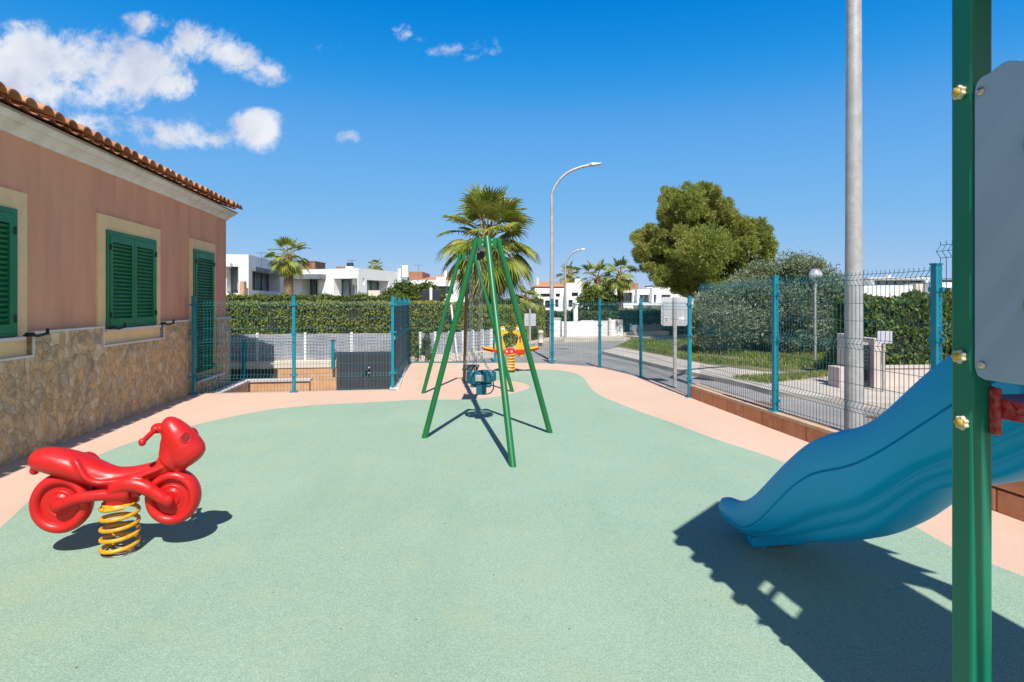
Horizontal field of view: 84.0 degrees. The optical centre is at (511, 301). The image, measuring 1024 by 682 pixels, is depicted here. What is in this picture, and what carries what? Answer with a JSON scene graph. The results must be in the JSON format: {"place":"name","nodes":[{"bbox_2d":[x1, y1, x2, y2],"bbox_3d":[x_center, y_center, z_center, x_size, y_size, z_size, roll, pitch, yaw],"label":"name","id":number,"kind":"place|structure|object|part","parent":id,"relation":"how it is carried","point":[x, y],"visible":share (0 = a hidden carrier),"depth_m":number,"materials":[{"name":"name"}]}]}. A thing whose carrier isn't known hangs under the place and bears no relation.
{"place":"outdoors","nodes":[
{"label":"outdoors","id":0,"kind":"place"},
{"bbox_2d":[211,359,336,392],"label":"sunken courtyard","id":1,"kind":"structure","parent":0,"point":[306,370],"depth_m":12.86,"materials":[{"name":"concrete"}]},
{"bbox_2d":[241,341,245,377],"bbox_3d":[-5.988,1.462,12.709,0.080,1.175,0.070,0,0,-8],"label":"short post","id":2,"kind":"object","parent":1,"relation":"on","point":[243,344],"visible":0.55,"depth_m":12.68,"materials":[{"name":"teal metal"}]},
{"bbox_2d":[230,332,394,360],"bbox_3d":[-5.285,1.030,13.051,5.263,0.640,0.081,0,0,-8],"label":"garden fence","id":3,"kind":"object","parent":1,"relation":"on","point":[353,345],"visible":0.42,"depth_m":13.12,"materials":[{"name":"white paint"}]},
{"bbox_2d":[331,340,334,368],"bbox_3d":[-4.088,1.208,12.986,0.080,0.665,0.070,0,0,-8],"label":"short post","id":4,"kind":"object","parent":1,"relation":"on","point":[333,354],"visible":0.95,"depth_m":12.96,"materials":[{"name":"teal metal"}]},
{"bbox_2d":[337,351,394,389],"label":"metal gate","id":5,"kind":"structure","parent":1,"relation":"on","point":[375,361],"depth_m":13.16,"materials":[{"name":"grey metal"}]},
{"bbox_2d":[422,288,440,303],"bbox_3d":[-2.044,0.550,14.369,0.490,1.800,0.111,0,0,0],"label":"road sign","id":6,"kind":"object","parent":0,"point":[430,293],"visible":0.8,"depth_m":14.39,"materials":[{"name":"grey metal"}]},
{"bbox_2d":[0,369,1023,681],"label":"green ground","id":7,"kind":"structure","parent":0,"point":[594,537],"depth_m":3.04,"materials":[{"name":"rubber"}]},
{"bbox_2d":[28,416,205,557],"bbox_3d":[-2.268,1.059,3.292,0.914,0.769,0.336,0,0,-10],"label":"spring rider motorbike","id":8,"kind":"object","parent":7,"relation":"on","point":[71,489],"visible":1,"depth_m":3.23,"materials":[{"name":"red plastic"}]},
{"bbox_2d":[421,235,552,467],"bbox_3d":[-0.465,0.351,7.608,1.485,2.265,5.395,0,0,-9],"label":"swing frame","id":9,"kind":"object","parent":7,"relation":"on","point":[486,242],"visible":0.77,"depth_m":6.04,"materials":[{"name":"green paint"}]},
{"bbox_2d":[462,251,479,370],"bbox_3d":[-0.596,0.129,8.290,0.263,1.696,0.520,0,0,0],"label":"flat swing seat","id":10,"kind":"object","parent":9,"relation":"hanging from","point":[466,367],"visible":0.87,"depth_m":8.09,"materials":[{"name":"black metal"}]},
{"bbox_2d":[466,247,495,394],"bbox_3d":[-0.373,0.221,6.900,0.363,1.804,0.460,0,0,0],"label":"baby swing seat","id":11,"kind":"object","parent":9,"relation":"hanging from","point":[480,380],"visible":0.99,"depth_m":6.76,"materials":[{"name":"teal plastic"}]},
{"bbox_2d":[482,326,538,371],"bbox_3d":[-0.031,0.973,11.633,1.170,0.942,0.244,0,0,-2],"label":"spring seesaw","id":12,"kind":"object","parent":7,"relation":"on","point":[519,350],"visible":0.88,"depth_m":11.60,"materials":[{"name":"yellow plastic"}]},
{"bbox_2d":[0,363,1023,575],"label":"pink ground","id":13,"kind":"structure","parent":0,"point":[19,482],"depth_m":7.44,"materials":[{"name":"rubber"}]},
{"bbox_2d":[188,296,396,394],"bbox_3d":[-3.468,0.678,9.120,3.175,1.543,0.130,0,0,-9],"label":"fence","id":14,"kind":"object","parent":13,"relation":"on","point":[193,334],"visible":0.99,"depth_m":9.08,"materials":[{"name":"teal metal"}]},
{"bbox_2d":[408,302,493,362],"bbox_3d":[-1.424,0.735,13.484,2.053,1.430,0.105,0,0,-2],"label":"fence","id":15,"kind":"object","parent":13,"relation":"on","point":[427,331],"visible":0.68,"depth_m":13.46,"materials":[{"name":"teal metal"}]},
{"bbox_2d":[494,296,692,397],"bbox_3d":[1.748,0.683,11.453,1.590,1.533,5.954,0,0,-32],"label":"fence","id":16,"kind":"object","parent":13,"relation":"on","point":[689,380],"visible":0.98,"depth_m":10.87,"materials":[{"name":"teal metal"}]},
{"bbox_2d":[690,384,1023,520],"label":"block wall","id":17,"kind":"structure","parent":13,"relation":"on","point":[1008,499],"depth_m":6.19,"materials":[{"name":"red concrete"}]},
{"bbox_2d":[698,241,951,429],"bbox_3d":[3.195,0.381,5.504,0.137,1.758,6.007,0,0,-9],"label":"fence","id":18,"kind":"object","parent":17,"relation":"on","point":[936,289],"visible":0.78,"depth_m":5.86,"materials":[{"name":"teal metal"}]},
{"bbox_2d":[0,0,1023,301],"label":"sky","id":19,"kind":"structure","parent":0,"point":[348,129],"materials":[{"name":"blue"}]},
{"bbox_2d":[411,335,693,361],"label":"pavement","id":20,"kind":"structure","parent":0,"point":[578,339],"depth_m":21.04,"materials":[{"name":"concrete"}]},
{"bbox_2d":[538,330,543,342],"bbox_3d":[0.952,1.145,18.800,0.200,0.410,0.200,0,0,0],"label":"bollard","id":21,"kind":"object","parent":20,"relation":"on","point":[539,336],"visible":0.97,"depth_m":18.73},
{"bbox_2d":[564,248,585,337],"bbox_3d":[2.319,-0.273,21.300,0.864,3.446,0.220,0,0,0],"label":"street lamp","id":22,"kind":"object","parent":20,"relation":"on","point":[565,318],"visible":0.84,"depth_m":21.27,"materials":[{"name":"metal"}]},
{"bbox_2d":[548,318,622,336],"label":"boundary wall","id":23,"kind":"structure","parent":20,"relation":"on","point":[586,325],"depth_m":22.36,"materials":[{"name":"white paint"}]},
{"bbox_2d":[406,340,886,428],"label":"road","id":24,"kind":"structure","parent":0,"point":[807,408],"depth_m":11.62,"materials":[{"name":"grey asphalt"}]},
{"bbox_2d":[450,305,458,360],"bbox_3d":[-1.424,0.764,14.050,0.251,1.379,0.054,0,0,30],"label":"leaning pole","id":25,"kind":"object","parent":24,"relation":"on","point":[455,341],"visible":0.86,"depth_m":14.02,"materials":[{"name":"white metal"}]},
{"bbox_2d":[417,329,493,360],"bbox_3d":[-1.305,1.115,14.367,2.347,0.770,0.439,0,0,-41],"label":"garden fence","id":26,"kind":"object","parent":24,"relation":"on","point":[487,339],"visible":0.62,"depth_m":14.25,"materials":[{"name":"white paint"}]},
{"bbox_2d":[414,330,431,360],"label":"creeper","id":27,"kind":"object","parent":26,"relation":"attached to","point":[417,352],"visible":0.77,"depth_m":13.68,"materials":[{"name":"green plant"}]},
{"bbox_2d":[509,284,543,341],"bbox_3d":[0.482,0.451,19.186,1.250,2.074,1.196,0,0,0],"label":"fan palm","id":28,"kind":"object","parent":24,"relation":"on","point":[534,306],"visible":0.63,"depth_m":19.09,"materials":[{"name":"green plant"}]},
{"bbox_2d":[525,309,535,346],"bbox_3d":[0.548,0.830,17.210,0.350,1.220,0.070,0,0,0],"label":"road sign","id":29,"kind":"object","parent":24,"relation":"on","point":[530,319],"visible":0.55,"depth_m":17.23,"materials":[{"name":"metal"}]},
{"bbox_2d":[547,162,601,360],"bbox_3d":[1.547,-0.993,14.100,1.373,4.886,0.248,0,0,0],"label":"street lamp","id":30,"kind":"object","parent":24,"relation":"on","point":[551,231],"visible":0.91,"depth_m":14.07,"materials":[{"name":"metal"}]},
{"bbox_2d":[661,297,686,386],"bbox_3d":[2.777,0.689,9.712,0.454,1.523,0.076,0,0,0],"label":"road sign","id":31,"kind":"object","parent":24,"relation":"on","point":[670,313],"visible":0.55,"depth_m":9.73,"materials":[{"name":"metal"}]},
{"bbox_2d":[754,401,781,406],"bbox_3d":[3.492,1.462,8.100,0.500,0.012,0.400,0,0,-17],"label":"inspection cover","id":32,"kind":"object","parent":24,"relation":"on","point":[766,404],"visible":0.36,"depth_m":8.13,"materials":[{"name":"metal"}]},
{"bbox_2d":[844,0,863,429],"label":"street lamp","id":33,"kind":"object","parent":24,"relation":"on","point":[853,191],"visible":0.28,"depth_m":6.09,"materials":[{"name":"metal"}]},
{"bbox_2d":[614,336,836,371],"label":"verge ground","id":34,"kind":"structure","parent":0,"point":[753,367],"depth_m":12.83,"materials":[{"name":"green plant"}]},
{"bbox_2d":[681,247,867,356],"bbox_3d":[7.362,0.096,16.105,5.334,3.400,3.710,0,0,0],"label":"olive tree","id":35,"kind":"object","parent":34,"relation":"on","point":[800,302],"visible":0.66,"depth_m":15.26,"materials":[{"name":"green plant"}]},
{"bbox_2d":[809,269,821,358],"bbox_3d":[6.933,0.349,13.000,0.284,2.202,0.284,0,0,0],"label":"globe lamp","id":36,"kind":"object","parent":34,"relation":"on","point":[814,273],"visible":0.82,"depth_m":12.97,"materials":[{"name":"metal"}]},
{"bbox_2d":[602,347,909,408],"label":"pavement","id":37,"kind":"structure","parent":0,"point":[808,384],"depth_m":9.65,"materials":[{"name":"concrete"}]},
{"bbox_2d":[828,333,880,387],"bbox_3d":[5.580,0.960,9.300,0.650,0.860,0.420,0,0,0],"label":"meter cabinet","id":38,"kind":"object","parent":37,"relation":"on","point":[867,359],"visible":0.4,"depth_m":9.20,"materials":[{"name":"metal"}]},
{"bbox_3d":[5.685,1.040,9.215,0.190,0.678,0.048,0,0,0],"label":"slatted door","id":39,"kind":"part","parent":38,"relation":"part of","materials":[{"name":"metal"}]},
{"bbox_2d":[877,331,891,391],"bbox_3d":[5.716,0.921,8.743,0.225,0.938,0.048,0,0,0],"label":"notice sign","id":40,"kind":"object","parent":37,"relation":"on","point":[883,352],"visible":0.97,"depth_m":8.73,"materials":[{"name":"metal"}]},
{"bbox_2d":[881,365,928,386],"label":"garden wall","id":41,"kind":"structure","parent":37,"relation":"on","point":[918,370],"depth_m":9.23,"materials":[{"name":"white paint"}]},
{"bbox_2d":[731,369,827,383],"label":"grass","id":42,"kind":"structure","parent":0,"point":[791,375],"depth_m":10.26,"materials":[{"name":"green plant"}]},
{"bbox_2d":[719,0,1023,681],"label":"play tower","id":43,"kind":"structure","parent":0,"point":[944,434],"depth_m":1.59,"materials":[{"name":"paint"}]},
{"bbox_2d":[831,293,951,364],"bbox_3d":[8.398,0.649,10.662,4.488,1.703,1.164,0,0,-4],"label":"cypress hedge","id":44,"kind":"object","parent":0,"point":[918,328],"visible":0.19,"depth_m":10.13,"materials":[{"name":"green plant"}]},
{"label":"ground","id":45,"kind":"structure","parent":0,"visible":0},
{"bbox_2d":[0,82,242,466],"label":"community building","id":46,"kind":"structure","parent":45,"relation":"on","point":[112,257],"depth_m":6.40,"materials":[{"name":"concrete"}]},
{"bbox_2d":[0,205,49,341],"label":"shuttered window","id":47,"kind":"structure","parent":46,"relation":"in","point":[8,216],"depth_m":5.10,"materials":[{"name":"green paint"}]},
{"bbox_2d":[105,229,174,331],"bbox_3d":[-4.782,-0.245,7.339,0.206,1.200,1.455,0,0,-8],"label":"shuttered window","id":48,"kind":"structure","parent":46,"relation":"in","point":[131,260],"depth_m":7.20,"materials":[{"name":"green paint"}]},
{"bbox_2d":[193,249,224,383],"bbox_3d":[-5.160,0.229,9.666,0.124,2.158,1.280,0,0,-8],"label":"shuttered door","id":49,"kind":"structure","parent":46,"relation":"in","point":[203,261],"depth_m":9.60,"materials":[{"name":"green paint"}]},
{"bbox_2d":[226,252,283,295],"bbox_3d":[-19.797,-0.869,38.823,6.994,4.638,9.797,0,0,-8],"label":"white villa","id":50,"kind":"object","parent":45,"relation":"on","point":[248,274],"visible":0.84,"depth_m":35.70,"materials":[{"name":"paint"}]},
{"bbox_2d":[231,267,237,292],"bbox_3d":[-17.242,-1.339,35.695,0.729,1.630,0.181,0,0,0],"label":"window","id":51,"kind":"structure","parent":50,"relation":"in","point":[233,269],"depth_m":35.69,"materials":[{"name":"grey glass"}]},
{"bbox_2d":[252,272,268,290],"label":"window","id":52,"kind":"structure","parent":50,"relation":"in","point":[260,281],"depth_m":40.49,"materials":[{"name":"grey glass"}]},
{"bbox_2d":[262,236,312,294],"bbox_3d":[-12.400,-1.067,31.405,2.578,5.087,2.560,0,0,0],"label":"fan palm","id":53,"kind":"object","parent":45,"relation":"on","point":[289,268],"visible":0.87,"depth_m":31.25,"materials":[{"name":"green plant"}]},
{"bbox_2d":[302,261,325,269],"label":"brown tower","id":54,"kind":"structure","parent":45,"relation":"on","point":[317,265],"depth_m":46.07,"materials":[{"name":"brown brick"}]},
{"bbox_2d":[226,291,439,324],"bbox_3d":[-7.701,0.551,20.408,10.138,1.920,1.079,0,0,-14],"label":"garden hedge","id":55,"kind":"object","parent":45,"relation":"on","point":[234,297],"visible":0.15,"depth_m":20.31,"materials":[{"name":"green plant"}]},
{"bbox_2d":[226,299,464,360],"bbox_3d":[-4.395,0.707,13.820,6.601,1.559,1.118,0,0,-15],"label":"clipped hedge","id":56,"kind":"object","parent":45,"relation":"on","point":[375,315],"visible":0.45,"depth_m":13.45,"materials":[{"name":"green plant"}]},
{"bbox_2d":[293,260,401,298],"bbox_3d":[-11.050,-0.669,38.773,5.798,4.239,5.700,0,0,20],"label":"white villa","id":57,"kind":"object","parent":45,"relation":"on","point":[350,279],"visible":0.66,"depth_m":37.28,"materials":[{"name":"paint"}]},
{"bbox_2d":[310,279,318,295],"bbox_3d":[-12.923,-0.842,38.055,1.351,1.268,0.551,0,0,0],"label":"window","id":58,"kind":"structure","parent":57,"relation":"in","point":[314,284],"depth_m":38.23,"materials":[{"name":"grey glass"}]},
{"bbox_2d":[342,279,356,296],"bbox_3d":[-10.346,-0.840,37.117,1.744,1.274,0.694,0,0,0],"label":"window","id":59,"kind":"structure","parent":57,"relation":"in","point":[348,289],"depth_m":37.30,"materials":[{"name":"grey glass"}]},
{"bbox_2d":[367,280,378,289],"bbox_3d":[-9.740,-0.819,38.377,0.972,1.196,2.508,0,0,0],"label":"window","id":60,"kind":"structure","parent":57,"relation":"in","point":[371,285],"depth_m":39.00,"materials":[{"name":"grey glass"}]},
{"bbox_2d":[367,258,382,269],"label":"fan palm","id":61,"kind":"object","parent":45,"relation":"on","point":[375,267],"visible":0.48,"depth_m":51.86,"materials":[{"name":"green plant"}]},
{"bbox_2d":[389,362,408,389],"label":"concrete kerb","id":62,"kind":"structure","parent":45,"relation":"on","point":[398,383],"depth_m":10.20,"materials":[{"name":"white concrete"}]},
{"bbox_2d":[394,298,410,385],"bbox_3d":[-2.214,0.673,11.466,0.134,1.483,4.116,0,0,-7],"label":"screened fence","id":63,"kind":"object","parent":62,"relation":"on","point":[402,334],"visible":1,"depth_m":10.94,"materials":[{"name":"teal metal"}]},
{"bbox_2d":[379,277,446,301],"bbox_3d":[-4.670,0.145,26.969,3.319,2.657,1.741,0,0,0],"label":"garden shrub","id":64,"kind":"object","parent":45,"relation":"on","point":[407,287],"visible":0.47,"depth_m":26.72,"materials":[{"name":"green plant"}]},
{"bbox_2d":[402,265,473,301],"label":"tiled villa","id":65,"kind":"object","parent":45,"relation":"on","point":[439,280],"visible":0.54,"depth_m":43.21,"materials":[{"name":"grey paint"}]},
{"bbox_2d":[435,286,452,293],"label":"window","id":66,"kind":"structure","parent":65,"relation":"in","point":[441,287],"depth_m":43.49,"materials":[{"name":"grey glass"}]},
{"bbox_2d":[434,182,541,305],"bbox_3d":[-0.841,-1.416,19.918,3.824,5.795,3.805,0,0,34],"label":"fan palm","id":67,"kind":"object","parent":45,"relation":"on","point":[494,206],"visible":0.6,"depth_m":19.38,"materials":[{"name":"green plant"}]},
{"bbox_2d":[464,303,547,348],"bbox_3d":[-0.065,0.764,18.094,0.991,1.456,6.912,0,0,18],"label":"clipped hedge","id":68,"kind":"object","parent":45,"relation":"on","point":[511,325],"visible":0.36,"depth_m":16.77,"materials":[{"name":"green plant"}]},
{"bbox_2d":[468,290,544,304],"bbox_3d":[-0.336,0.367,30.006,4.161,2.303,1.178,0,0,-15],"label":"garden hedge","id":69,"kind":"object","parent":45,"relation":"on","point":[520,302],"visible":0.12,"depth_m":29.83,"materials":[{"name":"green plant"}]},
{"bbox_2d":[532,277,588,310],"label":"tiled villa","id":70,"kind":"object","parent":45,"relation":"on","point":[573,291],"visible":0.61,"depth_m":42.00,"materials":[{"name":"grey paint"}]},
{"bbox_2d":[545,300,549,307],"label":"window","id":71,"kind":"structure","parent":70,"relation":"in","point":[547,302],"depth_m":42.48,"materials":[{"name":"grey glass"}]},
{"bbox_2d":[555,260,583,283],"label":"fan palm","id":72,"kind":"object","parent":45,"relation":"on","point":[570,275],"visible":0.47,"depth_m":43.66,"materials":[{"name":"green plant"}]},
{"bbox_2d":[572,303,578,320],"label":"gate pier","id":73,"kind":"structure","parent":45,"relation":"on","point":[575,313],"depth_m":22.90,"materials":[{"name":"white paint"}]},
{"bbox_2d":[577,259,612,310],"bbox_3d":[4.155,-0.325,28.049,2.038,3.638,2.009,0,0,0],"label":"fan palm","id":74,"kind":"object","parent":45,"relation":"on","point":[599,266],"visible":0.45,"depth_m":27.87,"materials":[{"name":"green plant"}]},
{"bbox_2d":[575,283,619,310],"bbox_3d":[4.116,0.297,27.006,2.290,2.358,1.449,0,0,0],"label":"garden shrub","id":75,"kind":"object","parent":45,"relation":"on","point":[590,294],"visible":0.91,"depth_m":26.77,"materials":[{"name":"green plant"}]},
{"bbox_2d":[601,255,638,311],"bbox_3d":[5.119,-0.377,26.920,1.841,3.708,1.776,0,0,18],"label":"fan palm","id":76,"kind":"object","parent":45,"relation":"on","point":[619,283],"visible":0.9,"depth_m":26.79,"materials":[{"name":"green plant"}]},
{"bbox_2d":[572,307,692,310],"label":"dark hedge","id":77,"kind":"object","parent":45,"relation":"on","point":[580,309],"visible":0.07,"depth_m":29.19,"materials":[{"name":"green plant"}]},
{"bbox_2d":[544,309,734,336],"bbox_3d":[5.499,0.897,24.336,8.589,1.234,1.106,0,0,-10],"label":"dark hedge","id":78,"kind":"object","parent":45,"relation":"on","point":[633,317],"visible":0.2,"depth_m":23.83,"materials":[{"name":"green plant"}]},
{"bbox_2d":[601,283,692,310],"bbox_3d":[10.106,0.033,42.300,5.918,2.833,7.400,0,0,0],"label":"flat villa","id":79,"kind":"object","parent":45,"relation":"on","point":[653,294],"visible":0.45,"depth_m":39.60,"materials":[{"name":"grey paint"}]},
{"bbox_2d":[623,293,630,302],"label":"window","id":80,"kind":"structure","parent":79,"relation":"in","point":[627,298],"depth_m":40.78,"materials":[{"name":"grey glass"}]},
{"bbox_2d":[639,295,647,302],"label":"window","id":81,"kind":"structure","parent":79,"relation":"in","point":[645,297],"depth_m":40.08,"materials":[{"name":"grey glass"}]},
{"bbox_2d":[623,323,672,334],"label":"garden wall","id":82,"kind":"structure","parent":45,"relation":"on","point":[657,330],"depth_m":23.59,"materials":[{"name":"white paint"}]},
{"bbox_2d":[628,179,779,322],"bbox_3d":[7.079,-1.731,21.688,5.636,6.383,7.676,0,0,26],"label":"pine tree","id":83,"kind":"object","parent":45,"relation":"on","point":[702,232],"visible":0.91,"depth_m":20.59,"materials":[{"name":"green plant"}]},
{"bbox_2d":[863,270,951,297],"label":"white house","id":84,"kind":"structure","parent":45,"relation":"on","point":[904,288],"depth_m":38.00,"materials":[{"name":"grey paint"}]},
{"bbox_2d":[875,280,920,284],"bbox_3d":[26.591,-1.298,39.440,3.522,0.329,0.080,0,0,0],"label":"window","id":85,"kind":"structure","parent":84,"relation":"in","point":[876,281],"depth_m":39.48,"materials":[{"name":"grey glass"}]},
{"bbox_2d":[905,288,951,296],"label":"garden shrub","id":86,"kind":"object","parent":45,"relation":"on","point":[916,291],"visible":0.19,"depth_m":29.88,"materials":[{"name":"green plant"}]}
]}

